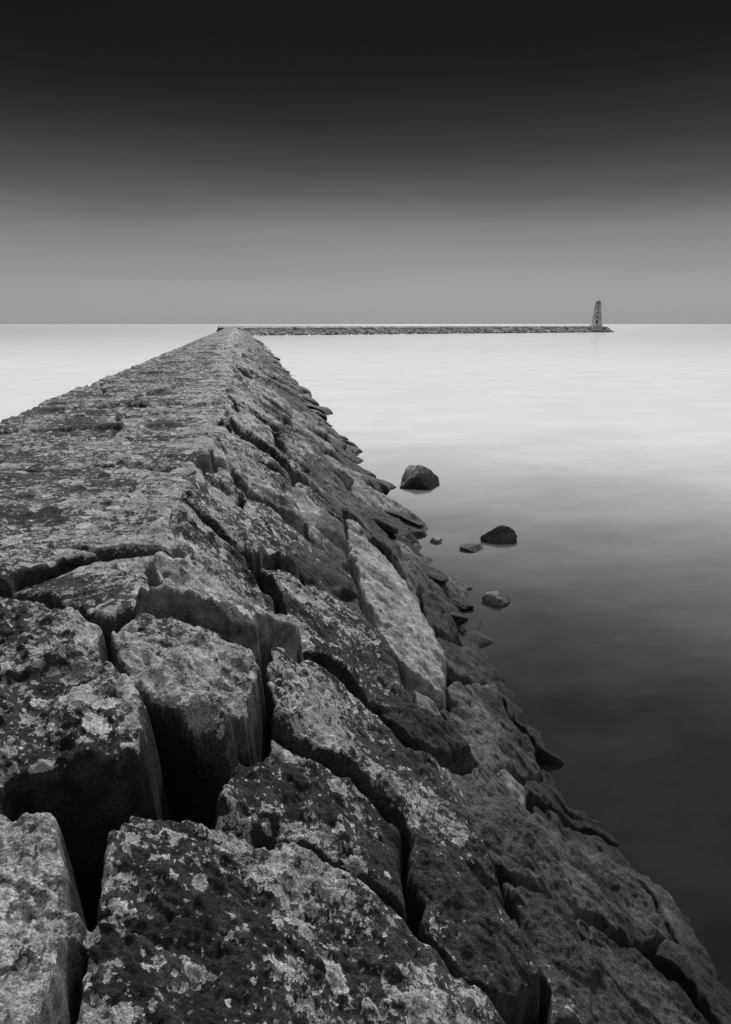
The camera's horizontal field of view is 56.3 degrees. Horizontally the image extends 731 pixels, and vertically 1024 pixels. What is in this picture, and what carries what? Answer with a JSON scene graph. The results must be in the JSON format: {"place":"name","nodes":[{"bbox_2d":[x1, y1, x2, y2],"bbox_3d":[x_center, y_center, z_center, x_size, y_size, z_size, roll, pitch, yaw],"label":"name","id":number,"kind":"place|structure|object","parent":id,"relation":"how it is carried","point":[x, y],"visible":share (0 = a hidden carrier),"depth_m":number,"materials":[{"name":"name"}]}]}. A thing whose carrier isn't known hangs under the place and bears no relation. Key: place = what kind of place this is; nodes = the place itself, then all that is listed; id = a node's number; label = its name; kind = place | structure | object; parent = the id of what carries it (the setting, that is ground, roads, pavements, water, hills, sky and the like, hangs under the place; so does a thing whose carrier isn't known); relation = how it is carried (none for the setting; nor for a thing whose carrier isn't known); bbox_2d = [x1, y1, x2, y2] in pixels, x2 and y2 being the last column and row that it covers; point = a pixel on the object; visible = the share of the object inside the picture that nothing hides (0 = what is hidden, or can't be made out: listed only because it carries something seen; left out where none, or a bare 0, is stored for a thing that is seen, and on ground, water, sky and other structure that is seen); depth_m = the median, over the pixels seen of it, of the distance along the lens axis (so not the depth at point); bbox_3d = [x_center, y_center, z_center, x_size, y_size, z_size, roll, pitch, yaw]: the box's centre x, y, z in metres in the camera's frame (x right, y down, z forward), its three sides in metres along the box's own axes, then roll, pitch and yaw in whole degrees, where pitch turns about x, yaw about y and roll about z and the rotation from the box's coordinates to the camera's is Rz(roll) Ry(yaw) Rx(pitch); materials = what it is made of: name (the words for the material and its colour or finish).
{"place":"outdoors","nodes":[
{"label":"outdoors","id":0,"kind":"place"},
{"bbox_2d":[0,324,730,993],"bbox_3d":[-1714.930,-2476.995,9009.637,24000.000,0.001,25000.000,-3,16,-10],"label":"sea","id":1,"kind":"structure","parent":0,"point":[592,470],"depth_m":17.17,"materials":[{"name":"liquid"}]},
{"bbox_2d":[0,328,730,1023],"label":"stone breakwater","id":2,"kind":"object","parent":1,"relation":"in","point":[272,748],"visible":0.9,"depth_m":3.65,"materials":[{"name":"stone"}]},
{"bbox_2d":[254,338,493,647],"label":"shore rocks","id":3,"kind":"object","parent":2,"relation":"on","point":[395,525],"visible":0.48,"depth_m":14.61,"materials":[{"name":"stone"}]},
{"bbox_2d":[576,919,592,941],"bbox_3d":[1.234,2.360,3.848,0.122,0.022,0.122,34,19,-17],"label":"mooring ring","id":4,"kind":"object","parent":2,"relation":"on","point":[586,926],"visible":0.99,"depth_m":3.84,"materials":[{"name":"metal"}]},
{"bbox_2d":[216,325,613,335],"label":"stone pier","id":5,"kind":"structure","parent":1,"relation":"in","point":[306,330],"depth_m":313.03,"materials":[{"name":"stone"}]},
{"bbox_2d":[590,324,603,328],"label":"plinth","id":6,"kind":"structure","parent":5,"relation":"on","point":[601,326],"depth_m":382.83,"materials":[{"name":"grey concrete"}]},
{"bbox_2d":[591,306,601,323],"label":"shaft","id":7,"kind":"object","parent":6,"relation":"on","point":[595,314],"visible":0.97,"depth_m":382.65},
{"bbox_2d":[400,464,439,489],"bbox_3d":[1.594,-0.765,19.492,1.278,1.256,0.879,-8,17,-27],"label":"boulder","id":8,"kind":"object","parent":1,"relation":"in","point":[417,477],"visible":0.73,"depth_m":19.19,"materials":[{"name":"stone"}]},
{"bbox_2d":[430,537,442,544],"bbox_3d":[1.487,0.636,14.575,0.254,0.199,0.236,9,18,31],"label":"boulder","id":9,"kind":"object","parent":1,"relation":"in","point":[436,540],"visible":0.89,"depth_m":14.50,"materials":[{"name":"stone"}]},
{"bbox_2d":[464,584,472,590],"bbox_3d":[1.782,1.363,12.022,0.221,0.143,0.184,-3,16,-10],"label":"boulder","id":10,"kind":"object","parent":1,"relation":"in","point":[468,587],"visible":0.52,"depth_m":11.98,"materials":[{"name":"stone"}]},
{"bbox_2d":[460,543,482,552],"bbox_3d":[2.189,0.783,14.101,0.533,0.228,0.402,-3,16,-10],"label":"boulder","id":11,"kind":"object","parent":1,"relation":"in","point":[471,547],"visible":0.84,"depth_m":14.01,"materials":[{"name":"stone"}]},
{"bbox_2d":[482,591,510,607],"bbox_3d":[2.184,1.509,11.446,0.428,0.389,0.441,9,18,29],"label":"boulder","id":12,"kind":"object","parent":1,"relation":"in","point":[495,599],"visible":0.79,"depth_m":11.31,"materials":[{"name":"stone"}]},
{"bbox_2d":[480,525,516,544],"bbox_3d":[2.839,0.617,14.628,0.774,0.701,0.456,7,17,22],"label":"boulder","id":13,"kind":"object","parent":1,"relation":"in","point":[501,535],"visible":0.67,"depth_m":14.49,"materials":[{"name":"stone"}]},
{"bbox_2d":[0,0,730,323],"label":"sky","id":14,"kind":"structure","parent":0,"point":[162,161],"materials":[{"name":"grey"}]}
]}

